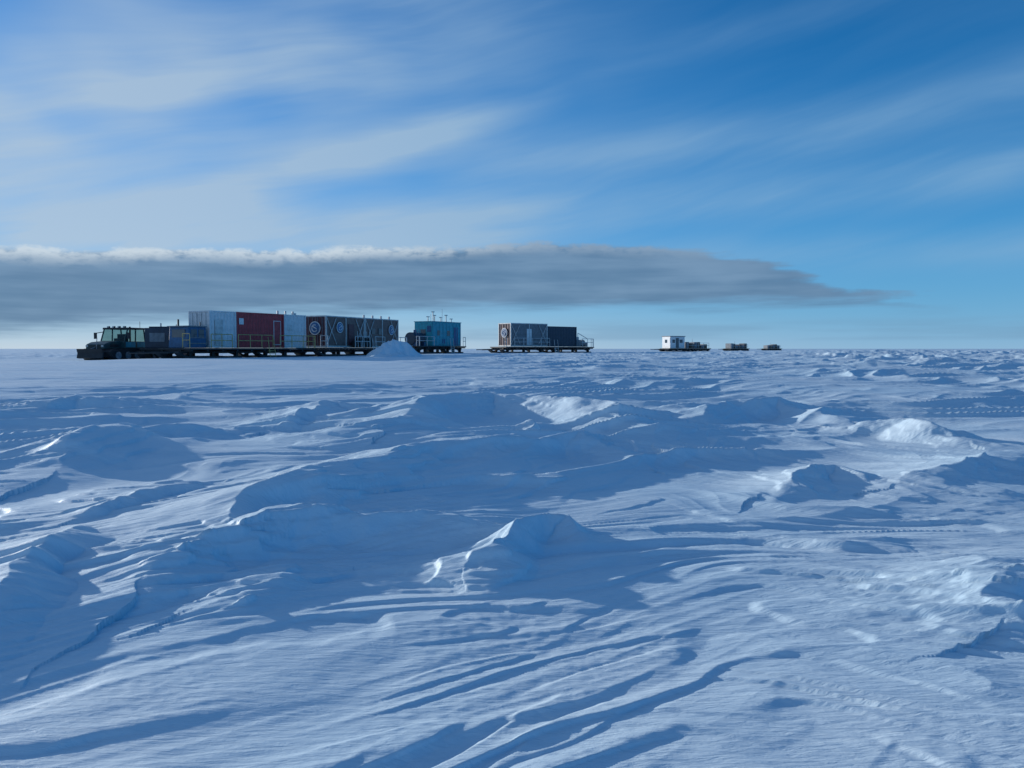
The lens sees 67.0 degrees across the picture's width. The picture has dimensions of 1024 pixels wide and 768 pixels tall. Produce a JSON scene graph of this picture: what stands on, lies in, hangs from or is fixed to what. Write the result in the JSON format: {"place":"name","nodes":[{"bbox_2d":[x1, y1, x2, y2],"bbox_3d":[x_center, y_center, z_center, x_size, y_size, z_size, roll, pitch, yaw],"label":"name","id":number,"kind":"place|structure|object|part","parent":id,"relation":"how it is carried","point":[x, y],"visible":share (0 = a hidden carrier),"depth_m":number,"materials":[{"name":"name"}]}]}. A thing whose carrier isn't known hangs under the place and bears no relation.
{"place":"outdoors","nodes":[
{"label":"outdoors","id":0,"kind":"place"},
{"bbox_2d":[0,349,1023,767],"bbox_3d":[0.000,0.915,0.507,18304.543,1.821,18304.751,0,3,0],"label":"snow ground","id":1,"kind":"structure","parent":0,"point":[660,559],"depth_m":5.81,"materials":[{"name":"white snow"}]},
{"bbox_2d":[76,326,155,359],"bbox_3d":[-31.558,-3.564,63.452,3.340,3.140,8.553,1,3,13],"label":"tracked tractor","id":2,"kind":"object","parent":1,"relation":"on","point":[120,346],"visible":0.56,"depth_m":61.08,"materials":[{"name":"metal"}]},
{"bbox_3d":[-30.539,-3.192,62.762,0.006,0.420,2.250,1,3,13],"label":"door panel","id":3,"kind":"part","parent":2,"relation":"part of","materials":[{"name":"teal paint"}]},
{"bbox_2d":[137,348,186,357],"bbox_3d":[-28.116,-2.471,61.854,2.600,0.790,6.814,0,3,0],"label":"cargo sled","id":4,"kind":"object","parent":1,"relation":"on","point":[147,350],"visible":0.28,"depth_m":60.93,"materials":[{"name":"black metal"}]},
{"bbox_2d":[145,323,176,347],"bbox_3d":[-28.144,-3.924,62.881,2.155,2.000,2.870,0,3,0],"label":"generator module","id":5,"kind":"object","parent":4,"relation":"on","point":[156,336],"visible":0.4,"depth_m":61.48,"materials":[{"name":"blue paint"}]},
{"bbox_2d":[128,333,315,357],"bbox_3d":[-22.926,-3.049,62.291,3.929,1.881,16.600,1,3,29],"label":"cargo sled","id":6,"kind":"object","parent":1,"relation":"on","point":[215,352],"visible":0.99,"depth_m":61.40,"materials":[{"name":"black metal"}]},
{"bbox_2d":[167,319,206,347],"bbox_3d":[-25.000,-3.882,59.510,2.320,2.200,1.810,1,3,29],"label":"power cabin","id":7,"kind":"object","parent":6,"relation":"on","point":[197,336],"visible":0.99,"depth_m":58.92,"materials":[{"name":"blue metal"}]},
{"bbox_2d":[172,329,203,336],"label":"windows","id":8,"kind":"structure","parent":7,"relation":"in","point":[176,332],"depth_m":58.85,"materials":[{"name":"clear glass"}]},
{"bbox_2d":[188,310,236,347],"bbox_3d":[-23.830,-4.328,61.591,2.460,2.900,2.604,1,3,29],"label":"shipping container","id":9,"kind":"object","parent":6,"relation":"on","point":[219,322],"visible":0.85,"depth_m":60.72,"materials":[{"name":"white metal"}]},
{"bbox_2d":[215,320,222,344],"bbox_3d":[-22.983,-4.034,60.642,0.040,2.000,0.750,1,3,29],"label":"side door","id":10,"kind":"structure","parent":9,"relation":"in","point":[218,323],"depth_m":60.59,"materials":[{"name":"metal"}]},
{"bbox_2d":[236,312,283,347],"bbox_3d":[-21.922,-4.482,64.969,2.470,2.900,5.100,1,3,29],"label":"shipping container","id":11,"kind":"object","parent":6,"relation":"on","point":[256,325],"visible":0.68,"depth_m":64.30,"materials":[{"name":"red metal"}]},
{"bbox_2d":[239,318,280,344],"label":"side door","id":12,"kind":"structure","parent":11,"relation":"in","point":[241,320],"depth_m":65.52,"materials":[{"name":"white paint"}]},
{"bbox_2d":[274,321,280,343],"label":"side door leaf","id":13,"kind":"structure","parent":11,"relation":"in","point":[277,332],"depth_m":65.87,"materials":[{"name":"red paint"}]},
{"bbox_2d":[277,311,305,347],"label":"shipping container","id":14,"kind":"object","parent":6,"relation":"on","point":[294,324],"visible":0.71,"depth_m":67.76,"materials":[{"name":"white metal"}]},
{"bbox_2d":[286,335,406,355],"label":"cargo sled","id":15,"kind":"object","parent":1,"relation":"on","point":[346,351],"visible":0.7,"depth_m":72.03,"materials":[{"name":"black metal"}]},
{"bbox_2d":[306,315,364,347],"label":"shipping container","id":16,"kind":"object","parent":15,"relation":"on","point":[340,331],"visible":0.82,"depth_m":70.93,"materials":[{"name":"metal"}]},
{"bbox_2d":[348,324,354,344],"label":"side door","id":17,"kind":"structure","parent":16,"relation":"in","point":[350,326],"depth_m":73.23,"materials":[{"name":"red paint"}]},
{"bbox_2d":[352,331,371,346],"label":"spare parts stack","id":18,"kind":"object","parent":15,"relation":"on","point":[365,344],"visible":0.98,"depth_m":74.01,"materials":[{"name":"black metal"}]},
{"bbox_2d":[345,315,398,347],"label":"shipping container","id":19,"kind":"object","parent":15,"relation":"on","point":[385,330],"visible":0.59,"depth_m":78.14,"materials":[{"name":"metal"}]},
{"bbox_2d":[371,328,381,334],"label":"windows","id":20,"kind":"structure","parent":19,"relation":"in","point":[373,329],"depth_m":77.54,"materials":[{"name":"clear glass"}]},
{"bbox_2d":[365,339,425,356],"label":"snow pile","id":21,"kind":"object","parent":1,"relation":"on","point":[393,348],"visible":0.84,"depth_m":67.09,"materials":[{"name":"white snow"}]},
{"bbox_2d":[412,336,465,353],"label":"cargo sled","id":22,"kind":"object","parent":1,"relation":"on","point":[431,349],"visible":0.76,"depth_m":88.23,"materials":[{"name":"black metal"}]},
{"bbox_2d":[405,330,425,345],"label":"water tank","id":23,"kind":"object","parent":22,"relation":"on","point":[411,338],"visible":0.84,"depth_m":86.26,"materials":[{"name":"blue metal"}]},
{"bbox_2d":[414,311,460,345],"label":"living module","id":24,"kind":"object","parent":22,"relation":"on","point":[444,333],"visible":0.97,"depth_m":89.42,"materials":[{"name":"teal paint"}]},
{"bbox_2d":[421,329,449,335],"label":"windows","id":25,"kind":"structure","parent":24,"relation":"in","point":[423,331],"depth_m":88.73,"materials":[{"name":"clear glass"}]},
{"bbox_2d":[427,326,457,344],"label":"door and hatches","id":26,"kind":"structure","parent":24,"relation":"in","point":[428,327],"depth_m":91.83,"materials":[{"name":"blue paint"}]},
{"bbox_2d":[476,338,593,352],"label":"cargo sled","id":27,"kind":"object","parent":1,"relation":"on","point":[542,349],"visible":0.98,"depth_m":97.95,"materials":[{"name":"black metal"}]},
{"bbox_2d":[498,323,547,346],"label":"shipping container","id":28,"kind":"object","parent":27,"relation":"on","point":[523,334],"visible":0.99,"depth_m":96.34,"materials":[{"name":"metal"}]},
{"bbox_2d":[527,329,531,344],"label":"side door","id":29,"kind":"structure","parent":28,"relation":"in","point":[528,330],"depth_m":96.76,"materials":[{"name":"white paint"}]},
{"bbox_2d":[536,326,576,346],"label":"shipping container","id":30,"kind":"object","parent":27,"relation":"on","point":[565,336],"visible":0.88,"depth_m":100.59,"materials":[{"name":"blue metal"}]},
{"bbox_2d":[577,333,586,346],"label":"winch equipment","id":31,"kind":"object","parent":27,"relation":"on","point":[580,343],"visible":0.51,"depth_m":103.25,"materials":[{"name":"metal"}]},
{"bbox_2d":[650,348,710,351],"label":"cargo sled","id":32,"kind":"object","parent":1,"relation":"on","point":[682,349],"visible":0.99,"depth_m":143.36,"materials":[{"name":"black metal"}]},
{"bbox_2d":[662,336,684,347],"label":"field hut","id":33,"kind":"object","parent":32,"relation":"on","point":[673,341],"visible":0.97,"depth_m":142.66,"materials":[{"name":"white paint"}]},
{"bbox_2d":[665,338,682,347],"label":"windows and door","id":34,"kind":"structure","parent":33,"relation":"in","point":[677,339],"depth_m":142.62,"materials":[{"name":"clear glass"}]},
{"bbox_2d":[685,339,708,347],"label":"cargo load","id":35,"kind":"object","parent":32,"relation":"on","point":[693,345],"visible":0.78,"depth_m":145.01,"materials":[{"name":"metal"}]},
{"bbox_2d":[722,348,749,350],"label":"cargo sled","id":36,"kind":"object","parent":1,"relation":"on","point":[735,349],"visible":0.98,"depth_m":196.41,"materials":[{"name":"black metal"}]},
{"bbox_2d":[725,343,747,347],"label":"cargo load","id":37,"kind":"object","parent":36,"relation":"on","point":[733,345],"visible":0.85,"depth_m":196.24,"materials":[{"name":"metal"}]},
{"bbox_2d":[0,0,1023,348],"label":"sky","id":38,"kind":"structure","parent":0,"point":[627,174],"materials":[{"name":"blue"}]},
{"bbox_2d":[763,343,779,347],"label":"cargo load","id":39,"kind":"object","parent":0,"point":[772,346],"visible":1,"depth_m":241.18,"materials":[{"name":"metal"}]}
]}

